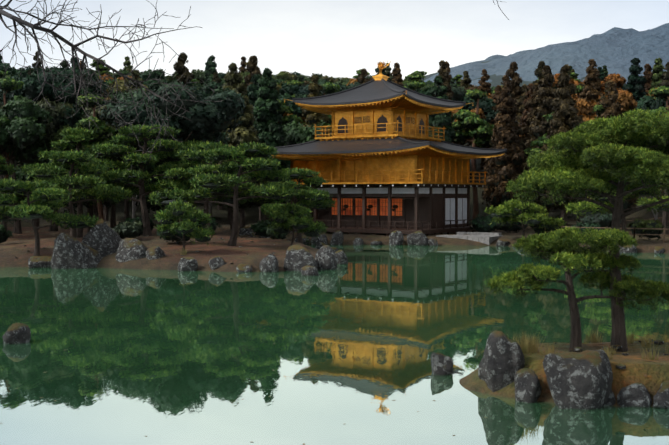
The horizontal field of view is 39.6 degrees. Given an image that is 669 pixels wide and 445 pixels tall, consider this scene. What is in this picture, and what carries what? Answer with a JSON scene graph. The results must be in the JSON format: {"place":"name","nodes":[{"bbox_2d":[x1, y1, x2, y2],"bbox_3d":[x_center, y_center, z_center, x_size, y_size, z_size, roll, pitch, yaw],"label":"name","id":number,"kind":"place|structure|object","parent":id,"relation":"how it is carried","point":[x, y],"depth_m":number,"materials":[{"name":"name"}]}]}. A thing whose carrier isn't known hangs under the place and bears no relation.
{"place":"outdoors","nodes":[
{"label":"outdoors","id":0,"kind":"place"},
{"bbox_2d":[0,0,508,158],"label":"bare branches","id":1,"kind":"object","parent":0,"point":[38,26],"depth_m":9.01,"materials":[{"name":"brown plant"}]},
{"bbox_2d":[0,244,668,444],"bbox_3d":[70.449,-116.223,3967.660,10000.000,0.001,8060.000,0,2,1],"label":"pond water","id":2,"kind":"structure","parent":0,"point":[111,356],"depth_m":21.38,"materials":[{"name":"green liquid"}]},
{"bbox_2d":[2,323,30,343],"bbox_3d":[-7.777,2.729,22.700,0.614,0.565,0.653,0,2,1],"label":"rock","id":3,"kind":"object","parent":2,"relation":"in","point":[17,333],"depth_m":22.51,"materials":[{"name":"stone"}]},
{"bbox_2d":[431,352,453,375],"bbox_3d":[2.181,2.879,18.803,0.446,0.542,0.571,0,2,1],"label":"rock","id":4,"kind":"object","parent":2,"relation":"in","point":[441,364],"depth_m":18.66,"materials":[{"name":"stone"}]},
{"bbox_2d":[436,232,501,244],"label":"stone dock","id":5,"kind":"object","parent":2,"relation":"on","point":[487,238],"depth_m":67.04,"materials":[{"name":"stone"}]},
{"bbox_2d":[0,61,668,406],"bbox_3d":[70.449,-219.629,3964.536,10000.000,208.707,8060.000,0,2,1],"label":"ground","id":6,"kind":"structure","parent":0,"point":[636,370],"depth_m":48.98,"materials":[{"name":"soil"}]},
{"bbox_2d":[0,224,12,242],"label":"garden shrub","id":7,"kind":"object","parent":6,"relation":"on","point":[4,234],"depth_m":53.13,"materials":[{"name":"green plant"}]},
{"bbox_2d":[0,155,24,205],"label":"garden pine","id":8,"kind":"object","parent":6,"relation":"on","point":[5,169],"depth_m":59.12,"materials":[{"name":"green plant"}]},
{"bbox_2d":[0,62,27,155],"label":"forest tree","id":9,"kind":"object","parent":6,"relation":"on","point":[13,71],"depth_m":125.84,"materials":[{"name":"green plant"}]},
{"bbox_2d":[0,77,45,223],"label":"forest tree","id":10,"kind":"object","parent":6,"relation":"on","point":[8,84],"depth_m":67.84,"materials":[{"name":"plant"}]},
{"bbox_2d":[0,95,52,229],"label":"forest tree","id":11,"kind":"object","parent":6,"relation":"on","point":[23,130],"depth_m":66.36,"materials":[{"name":"green plant"}]},
{"bbox_2d":[9,145,59,229],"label":"forest tree","id":12,"kind":"object","parent":6,"relation":"on","point":[21,177],"depth_m":80.34,"materials":[{"name":"green plant"}]},
{"bbox_2d":[0,96,74,233],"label":"forest tree","id":13,"kind":"object","parent":6,"relation":"on","point":[56,115],"depth_m":72.20,"materials":[{"name":"green plant"}]},
{"bbox_2d":[0,177,98,255],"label":"garden pine","id":14,"kind":"object","parent":6,"relation":"on","point":[45,203],"depth_m":46.46,"materials":[{"name":"green plant"}]},
{"bbox_2d":[0,64,108,230],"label":"forest tree","id":15,"kind":"object","parent":6,"relation":"on","point":[31,88],"depth_m":74.45,"materials":[{"name":"green plant"}]},
{"bbox_2d":[1,127,138,237],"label":"garden pine","id":16,"kind":"object","parent":6,"relation":"on","point":[78,138],"depth_m":62.19,"materials":[{"name":"green plant"}]},
{"bbox_2d":[20,149,135,237],"bbox_3d":[-15.213,-1.563,54.609,6.594,5.553,6.135,0,2,1],"label":"garden pine","id":17,"kind":"object","parent":6,"relation":"on","point":[61,163],"depth_m":54.27,"materials":[{"name":"green plant"}]},
{"bbox_2d":[61,79,114,231],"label":"forest tree","id":18,"kind":"object","parent":6,"relation":"on","point":[88,206],"depth_m":74.23,"materials":[{"name":"green plant"}]},
{"bbox_2d":[45,123,132,217],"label":"forest tree","id":19,"kind":"object","parent":6,"relation":"on","point":[57,136],"depth_m":72.39,"materials":[{"name":"green plant"}]},
{"bbox_2d":[57,94,125,219],"bbox_3d":[-16.772,-3.815,64.440,4.573,10.448,4.334,-1,2,-27],"label":"forest tree","id":20,"kind":"object","parent":6,"relation":"on","point":[103,129],"depth_m":63.65,"materials":[{"name":"plant"}]},
{"bbox_2d":[89,59,111,75],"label":"forest tree","id":21,"kind":"object","parent":6,"relation":"on","point":[102,69],"depth_m":176.92,"materials":[{"name":"plant"}]},
{"bbox_2d":[101,89,123,220],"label":"forest tree","id":22,"kind":"object","parent":6,"relation":"on","point":[105,211],"depth_m":92.58,"materials":[{"name":"green plant"}]},
{"bbox_2d":[81,105,149,220],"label":"forest tree","id":23,"kind":"object","parent":6,"relation":"on","point":[89,113],"depth_m":69.40,"materials":[{"name":"green plant"}]},
{"bbox_2d":[110,151,142,227],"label":"forest tree","id":24,"kind":"object","parent":6,"relation":"on","point":[113,217],"depth_m":77.08,"materials":[{"name":"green plant"}]},
{"bbox_2d":[106,79,147,93],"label":"forest tree","id":25,"kind":"object","parent":6,"relation":"on","point":[121,86],"depth_m":113.00,"materials":[{"name":"green plant"}]},
{"bbox_2d":[123,56,132,70],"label":"forest tree","id":26,"kind":"object","parent":6,"relation":"on","point":[127,63],"depth_m":276.64,"materials":[{"name":"green plant"}]},
{"bbox_2d":[111,220,145,238],"bbox_3d":[-11.719,0.488,52.282,2.123,1.302,1.752,0,2,1],"label":"garden shrub","id":27,"kind":"object","parent":6,"relation":"on","point":[124,230],"depth_m":51.78,"materials":[{"name":"green plant"}]},
{"bbox_2d":[66,124,199,235],"bbox_3d":[-12.933,-2.544,59.639,8.882,7.194,8.080,0,2,1],"label":"garden pine","id":28,"kind":"object","parent":6,"relation":"on","point":[121,174],"depth_m":57.86,"materials":[{"name":"green plant"}]},
{"bbox_2d":[127,166,138,217],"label":"bare forest tree","id":29,"kind":"object","parent":6,"relation":"on","point":[134,207],"depth_m":83.38,"materials":[{"name":"plant"}]},
{"bbox_2d":[126,70,145,197],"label":"forest tree","id":30,"kind":"object","parent":6,"relation":"on","point":[136,73],"depth_m":101.54,"materials":[{"name":"green plant"}]},
{"bbox_2d":[119,217,157,234],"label":"garden shrub","id":31,"kind":"object","parent":6,"relation":"on","point":[138,219],"depth_m":66.05,"materials":[{"name":"green plant"}]},
{"bbox_2d":[139,69,161,80],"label":"forest tree","id":32,"kind":"object","parent":6,"relation":"on","point":[145,76],"depth_m":138.79,"materials":[{"name":"green plant"}]},
{"bbox_2d":[134,68,183,227],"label":"forest tree","id":33,"kind":"object","parent":6,"relation":"on","point":[150,167],"depth_m":70.07,"materials":[{"name":"green plant"}]},
{"bbox_2d":[100,77,245,222],"bbox_3d":[-11.136,-4.234,65.498,10.404,11.330,9.629,-1,2,-37],"label":"forest tree","id":34,"kind":"object","parent":6,"relation":"on","point":[207,122],"depth_m":62.79,"materials":[{"name":"green plant"}]},
{"bbox_2d":[156,231,189,243],"bbox_3d":[-8.717,0.696,50.647,2.021,1.168,2.020,0,2,1],"label":"garden shrub","id":35,"kind":"object","parent":6,"relation":"on","point":[176,239],"depth_m":50.27,"materials":[{"name":"green plant"}]},
{"bbox_2d":[171,52,196,221],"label":"forest tree","id":36,"kind":"object","parent":6,"relation":"on","point":[179,67],"depth_m":90.51,"materials":[{"name":"plant"}]},
{"bbox_2d":[154,199,215,250],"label":"young pine","id":37,"kind":"object","parent":6,"relation":"on","point":[191,222],"depth_m":46.16,"materials":[{"name":"green plant"}]},
{"bbox_2d":[28,218,347,275],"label":"shoreline rocks","id":38,"kind":"object","parent":6,"relation":"on","point":[101,239],"depth_m":45.26,"materials":[{"name":"grey stone"}]},
{"bbox_2d":[166,79,217,96],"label":"forest tree","id":39,"kind":"object","parent":6,"relation":"on","point":[211,85],"depth_m":110.70,"materials":[{"name":"green plant"}]},
{"bbox_2d":[137,140,247,207],"bbox_3d":[-10.071,-2.334,64.961,8.016,7.025,6.984,0,2,1],"label":"garden pine","id":40,"kind":"object","parent":6,"relation":"on","point":[150,187],"depth_m":64.42,"materials":[{"name":"green plant"}]},
{"bbox_2d":[191,69,205,85],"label":"forest tree","id":41,"kind":"object","parent":6,"relation":"on","point":[198,74],"depth_m":155.08,"materials":[{"name":"green plant"}]},
{"bbox_2d":[182,126,229,164],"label":"forest tree","id":42,"kind":"object","parent":6,"relation":"on","point":[223,139],"depth_m":70.58,"materials":[{"name":"green plant"}]},
{"bbox_2d":[201,55,221,86],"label":"forest tree","id":43,"kind":"object","parent":6,"relation":"on","point":[211,70],"depth_m":127.55,"materials":[{"name":"green plant"}]},
{"bbox_2d":[158,140,265,228],"bbox_3d":[-7.728,-2.037,57.588,6.949,6.132,6.160,0,2,1],"label":"garden pine","id":44,"kind":"object","parent":6,"relation":"on","point":[192,155],"depth_m":56.73,"materials":[{"name":"green plant"}]},
{"bbox_2d":[147,141,297,245],"bbox_3d":[-6.080,-1.491,50.975,8.340,5.869,6.684,0,2,1],"label":"garden pine","id":45,"kind":"object","parent":6,"relation":"on","point":[217,182],"depth_m":49.88,"materials":[{"name":"green plant"}]},
{"bbox_2d":[215,62,258,229],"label":"forest tree","id":46,"kind":"object","parent":6,"relation":"on","point":[233,80],"depth_m":82.46,"materials":[{"name":"green plant"}]},
{"bbox_2d":[217,83,266,228],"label":"forest tree","id":47,"kind":"object","parent":6,"relation":"on","point":[245,132],"depth_m":76.25,"materials":[{"name":"green plant"}]},
{"bbox_2d":[238,56,245,73],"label":"forest tree","id":48,"kind":"object","parent":6,"relation":"on","point":[242,68],"depth_m":160.65,"materials":[{"name":"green plant"}]},
{"bbox_2d":[244,74,260,116],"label":"forest tree","id":49,"kind":"object","parent":6,"relation":"on","point":[252,90],"depth_m":102.43,"materials":[{"name":"green plant"}]},
{"bbox_2d":[244,55,262,86],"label":"forest tree","id":50,"kind":"object","parent":6,"relation":"on","point":[253,67],"depth_m":107.94,"materials":[{"name":"plant"}]},
{"bbox_2d":[250,220,272,237],"bbox_3d":[-4.502,0.479,60.691,2.245,1.361,2.014,0,2,1],"label":"garden shrub","id":51,"kind":"object","parent":6,"relation":"on","point":[259,227],"depth_m":60.27,"materials":[{"name":"green plant"}]},
{"bbox_2d":[247,68,290,221],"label":"forest tree","id":52,"kind":"object","parent":6,"relation":"on","point":[266,125],"depth_m":79.69,"materials":[{"name":"green plant"}]},
{"bbox_2d":[264,226,288,239],"bbox_3d":[-3.474,0.604,55.551,1.544,1.185,1.784,0,2,1],"label":"garden shrub","id":53,"kind":"object","parent":6,"relation":"on","point":[271,233],"depth_m":55.14,"materials":[{"name":"green plant"}]},
{"bbox_2d":[275,71,292,80],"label":"forest tree","id":54,"kind":"object","parent":6,"relation":"on","point":[282,75],"depth_m":180.07,"materials":[{"name":"green plant"}]},
{"bbox_2d":[274,82,302,124],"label":"forest tree","id":55,"kind":"object","parent":6,"relation":"on","point":[284,108],"depth_m":104.97,"materials":[{"name":"plant"}]},
{"bbox_2d":[279,81,304,96],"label":"forest tree","id":56,"kind":"object","parent":6,"relation":"on","point":[288,88],"depth_m":121.01,"materials":[{"name":"green plant"}]},
{"bbox_2d":[278,92,308,103],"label":"forest tree","id":57,"kind":"object","parent":6,"relation":"on","point":[282,98],"depth_m":116.33,"materials":[{"name":"green plant"}]},
{"bbox_2d":[252,167,335,243],"bbox_3d":[-2.554,-0.916,58.931,5.432,5.220,6.968,0,2,1],"label":"garden pine","id":58,"kind":"object","parent":6,"relation":"on","point":[315,198],"depth_m":57.89,"materials":[{"name":"green plant"}]},
{"bbox_2d":[266,202,327,245],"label":"young pine","id":59,"kind":"object","parent":6,"relation":"on","point":[285,217],"depth_m":50.29,"materials":[{"name":"green plant"}]},
{"bbox_2d":[283,119,331,145],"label":"forest tree","id":60,"kind":"object","parent":6,"relation":"on","point":[294,132],"depth_m":85.34,"materials":[{"name":"green plant"}]},
{"bbox_2d":[280,79,343,122],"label":"forest tree","id":61,"kind":"object","parent":6,"relation":"on","point":[297,111],"depth_m":108.81,"materials":[{"name":"green plant"}]},
{"bbox_2d":[301,74,328,127],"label":"forest tree","id":62,"kind":"object","parent":6,"relation":"on","point":[314,89],"depth_m":93.64,"materials":[{"name":"green plant"}]},
{"bbox_2d":[292,83,349,93],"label":"forest tree","id":63,"kind":"object","parent":6,"relation":"on","point":[303,90],"depth_m":119.76,"materials":[{"name":"green plant"}]},
{"bbox_2d":[304,82,340,124],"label":"forest tree","id":64,"kind":"object","parent":6,"relation":"on","point":[328,87],"depth_m":96.43,"materials":[{"name":"plant"}]},
{"bbox_2d":[10,235,668,376],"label":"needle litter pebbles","id":65,"kind":"object","parent":6,"relation":"on","point":[618,366],"depth_m":18.44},
{"bbox_2d":[357,68,369,84],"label":"forest tree","id":66,"kind":"object","parent":6,"relation":"on","point":[361,79],"depth_m":107.26,"materials":[{"name":"plant"}]},
{"bbox_2d":[272,61,506,235],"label":"temple pavilion","id":67,"kind":"structure","parent":6,"relation":"on","point":[381,160],"depth_m":72.56,"materials":[{"name":"gold metal"}]},
{"bbox_2d":[391,63,403,85],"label":"forest tree","id":68,"kind":"object","parent":6,"relation":"on","point":[397,78],"depth_m":160.97,"materials":[{"name":"plant"}]},
{"bbox_2d":[404,81,424,91],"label":"forest tree","id":69,"kind":"object","parent":6,"relation":"on","point":[414,85],"depth_m":111.64,"materials":[{"name":"plant"}]},
{"bbox_2d":[403,71,426,89],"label":"forest tree","id":70,"kind":"object","parent":6,"relation":"on","point":[418,76],"depth_m":127.73,"materials":[{"name":"plant"}]},
{"bbox_2d":[179,249,668,359],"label":"grass","id":71,"kind":"structure","parent":6,"relation":"on","point":[526,345],"depth_m":17.51,"materials":[{"name":"plant"}]},
{"bbox_2d":[415,85,466,100],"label":"forest tree","id":72,"kind":"object","parent":6,"relation":"on","point":[459,92],"depth_m":123.26,"materials":[{"name":"green plant"}]},
{"bbox_2d":[429,76,455,142],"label":"forest tree","id":73,"kind":"object","parent":6,"relation":"on","point":[441,120],"depth_m":84.92,"materials":[{"name":"green plant"}]},
{"bbox_2d":[434,60,460,144],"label":"forest tree","id":74,"kind":"object","parent":6,"relation":"on","point":[442,71],"depth_m":111.77,"materials":[{"name":"plant"}]},
{"bbox_2d":[239,227,664,253],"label":"shore rocks","id":75,"kind":"object","parent":6,"relation":"on","point":[417,238],"depth_m":66.06,"materials":[{"name":"stone"}]},
{"bbox_2d":[459,71,471,88],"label":"forest tree","id":76,"kind":"object","parent":6,"relation":"on","point":[466,81],"depth_m":174.18,"materials":[{"name":"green plant"}]},
{"bbox_2d":[451,108,487,147],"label":"forest tree","id":77,"kind":"object","parent":6,"relation":"on","point":[481,113],"depth_m":104.94,"materials":[{"name":"green plant"}]},
{"bbox_2d":[451,88,493,218],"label":"forest tree","id":78,"kind":"object","parent":6,"relation":"on","point":[468,124],"depth_m":95.48,"materials":[{"name":"plant"}]},
{"bbox_2d":[470,69,492,158],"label":"forest tree","id":79,"kind":"object","parent":6,"relation":"on","point":[484,86],"depth_m":125.44,"materials":[{"name":"plant"}]},
{"bbox_2d":[466,214,500,232],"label":"garden shrub","id":80,"kind":"object","parent":6,"relation":"on","point":[482,224],"depth_m":70.65,"materials":[{"name":"green plant"}]},
{"bbox_2d":[459,95,521,123],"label":"forest tree","id":81,"kind":"object","parent":6,"relation":"on","point":[487,108],"depth_m":110.42,"materials":[{"name":"green plant"}]},
{"bbox_2d":[480,85,500,170],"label":"forest tree","id":82,"kind":"object","parent":6,"relation":"on","point":[497,91],"depth_m":110.14,"materials":[{"name":"plant"}]},
{"bbox_2d":[481,86,525,203],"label":"forest tree","id":83,"kind":"object","parent":6,"relation":"on","point":[520,132],"depth_m":91.64,"materials":[{"name":"plant"}]},
{"bbox_2d":[482,75,528,212],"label":"forest tree","id":84,"kind":"object","parent":6,"relation":"on","point":[502,170],"depth_m":82.37,"materials":[{"name":"plant"}]},
{"bbox_2d":[495,214,527,232],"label":"garden shrub","id":85,"kind":"object","parent":6,"relation":"on","point":[514,228],"depth_m":73.21,"materials":[{"name":"green plant"}]},
{"bbox_2d":[503,61,523,120],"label":"forest tree","id":86,"kind":"object","parent":6,"relation":"on","point":[516,80],"depth_m":102.80,"materials":[{"name":"plant"}]},
{"bbox_2d":[516,84,528,123],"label":"forest tree","id":87,"kind":"object","parent":6,"relation":"on","point":[521,108],"depth_m":101.63,"materials":[{"name":"plant"}]},
{"bbox_2d":[484,198,565,238],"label":"shore pine","id":88,"kind":"object","parent":6,"relation":"on","point":[533,214],"depth_m":63.81,"materials":[{"name":"green plant"}]},
{"bbox_2d":[518,83,533,128],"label":"forest tree","id":89,"kind":"object","parent":6,"relation":"on","point":[529,97],"depth_m":98.03,"materials":[{"name":"plant"}]},
{"bbox_2d":[521,83,539,204],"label":"forest tree","id":90,"kind":"object","parent":6,"relation":"on","point":[532,103],"depth_m":93.50,"materials":[{"name":"plant"}]},
{"bbox_2d":[532,61,544,84],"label":"forest tree","id":91,"kind":"object","parent":6,"relation":"on","point":[540,66],"depth_m":104.86,"materials":[{"name":"plant"}]},
{"bbox_2d":[524,112,553,208],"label":"forest tree","id":92,"kind":"object","parent":6,"relation":"on","point":[531,151],"depth_m":82.87,"materials":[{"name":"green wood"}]},
{"bbox_2d":[523,65,559,215],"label":"forest tree","id":93,"kind":"object","parent":6,"relation":"on","point":[543,99],"depth_m":86.07,"materials":[{"name":"plant"}]},
{"bbox_2d":[534,64,588,225],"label":"forest tree","id":94,"kind":"object","parent":6,"relation":"on","point":[565,116],"depth_m":76.97,"materials":[{"name":"plant"}]},
{"bbox_2d":[552,73,583,98],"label":"forest tree","id":95,"kind":"object","parent":6,"relation":"on","point":[556,85],"depth_m":112.30,"materials":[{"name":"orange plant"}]},
{"bbox_2d":[478,330,668,409],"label":"rocks","id":96,"kind":"object","parent":6,"relation":"on","point":[583,380],"depth_m":15.89,"materials":[{"name":"grey stone"}]},
{"bbox_2d":[484,226,668,352],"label":"pine tree","id":97,"kind":"object","parent":6,"relation":"on","point":[561,245],"depth_m":17.77,"materials":[{"name":"green plant"}]},
{"bbox_2d":[572,222,601,232],"bbox_3d":[17.579,0.576,64.636,2.363,1.272,2.026,0,2,1],"label":"garden shrub","id":98,"kind":"object","parent":6,"relation":"on","point":[578,224],"depth_m":64.29,"materials":[{"name":"green plant"}]},
{"bbox_2d":[506,108,668,351],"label":"pine tree","id":99,"kind":"object","parent":6,"relation":"on","point":[575,162],"depth_m":17.74,"materials":[{"name":"green plant"}]},
{"bbox_2d":[579,59,603,116],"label":"forest tree","id":100,"kind":"object","parent":6,"relation":"on","point":[592,87],"depth_m":106.53,"materials":[{"name":"plant"}]},
{"bbox_2d":[589,104,604,145],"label":"forest tree","id":101,"kind":"object","parent":6,"relation":"on","point":[599,108],"depth_m":82.64,"materials":[{"name":"plant"}]},
{"bbox_2d":[576,212,620,229],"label":"garden shrub","id":102,"kind":"object","parent":6,"relation":"on","point":[604,220],"depth_m":68.47,"materials":[{"name":"green plant"}]},
{"bbox_2d":[582,73,626,93],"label":"forest tree","id":103,"kind":"object","parent":6,"relation":"on","point":[617,79],"depth_m":115.03,"materials":[{"name":"brown plant"}]},
{"bbox_2d":[574,92,637,121],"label":"forest tree","id":104,"kind":"object","parent":6,"relation":"on","point":[627,102],"depth_m":87.52,"materials":[{"name":"orange plant"}]},
{"bbox_2d":[544,225,668,242],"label":"garden fence","id":105,"kind":"object","parent":6,"relation":"on","point":[634,228],"depth_m":60.24,"materials":[{"name":"brown wood"}]},
{"bbox_2d":[589,80,638,216],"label":"forest tree","id":106,"kind":"object","parent":6,"relation":"on","point":[610,105],"depth_m":71.02,"materials":[{"name":"plant"}]},
{"bbox_2d":[564,169,668,231],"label":"shore pine","id":107,"kind":"object","parent":6,"relation":"on","point":[589,208],"depth_m":58.28,"materials":[{"name":"green plant"}]},
{"bbox_2d":[621,58,648,100],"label":"forest tree","id":108,"kind":"object","parent":6,"relation":"on","point":[634,86],"depth_m":102.42,"materials":[{"name":"green plant"}]},
{"bbox_2d":[626,219,663,239],"bbox_3d":[20.861,0.481,62.235,2.834,1.618,2.654,0,2,1],"label":"garden shrub","id":109,"kind":"object","parent":6,"relation":"on","point":[642,223],"depth_m":61.67,"materials":[{"name":"green plant"}]},
{"bbox_2d":[642,63,652,93],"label":"forest tree","id":110,"kind":"object","parent":6,"relation":"on","point":[647,73],"depth_m":109.23,"materials":[{"name":"plant"}]},
{"bbox_2d":[630,95,665,117],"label":"forest tree","id":111,"kind":"object","parent":6,"relation":"on","point":[646,102],"depth_m":88.17,"materials":[{"name":"green plant"}]},
{"bbox_2d":[644,85,668,122],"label":"forest tree","id":112,"kind":"object","parent":6,"relation":"on","point":[661,92],"depth_m":84.69,"materials":[{"name":"plant"}]},
{"bbox_2d":[650,58,665,88],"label":"forest tree","id":113,"kind":"object","parent":6,"relation":"on","point":[656,76],"depth_m":108.33,"materials":[{"name":"green plant"}]},
{"bbox_2d":[659,62,668,86],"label":"forest tree","id":114,"kind":"object","parent":6,"relation":"on","point":[665,78],"depth_m":98.53,"materials":[{"name":"plant"}]},
{"bbox_2d":[662,113,668,234],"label":"forest tree","id":115,"kind":"object","parent":6,"relation":"on","point":[665,218],"depth_m":70.28,"materials":[{"name":"green plant"}]},
{"bbox_2d":[0,0,668,78],"label":"sky","id":116,"kind":"structure","parent":0,"point":[335,38],"materials":[{"name":"white"}]},
{"bbox_2d":[424,23,668,85],"bbox_3d":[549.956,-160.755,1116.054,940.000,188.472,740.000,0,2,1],"label":"mountain","id":117,"kind":"structure","parent":0,"point":[616,50],"depth_m":1043.46,"materials":[{"name":"grey stone"}]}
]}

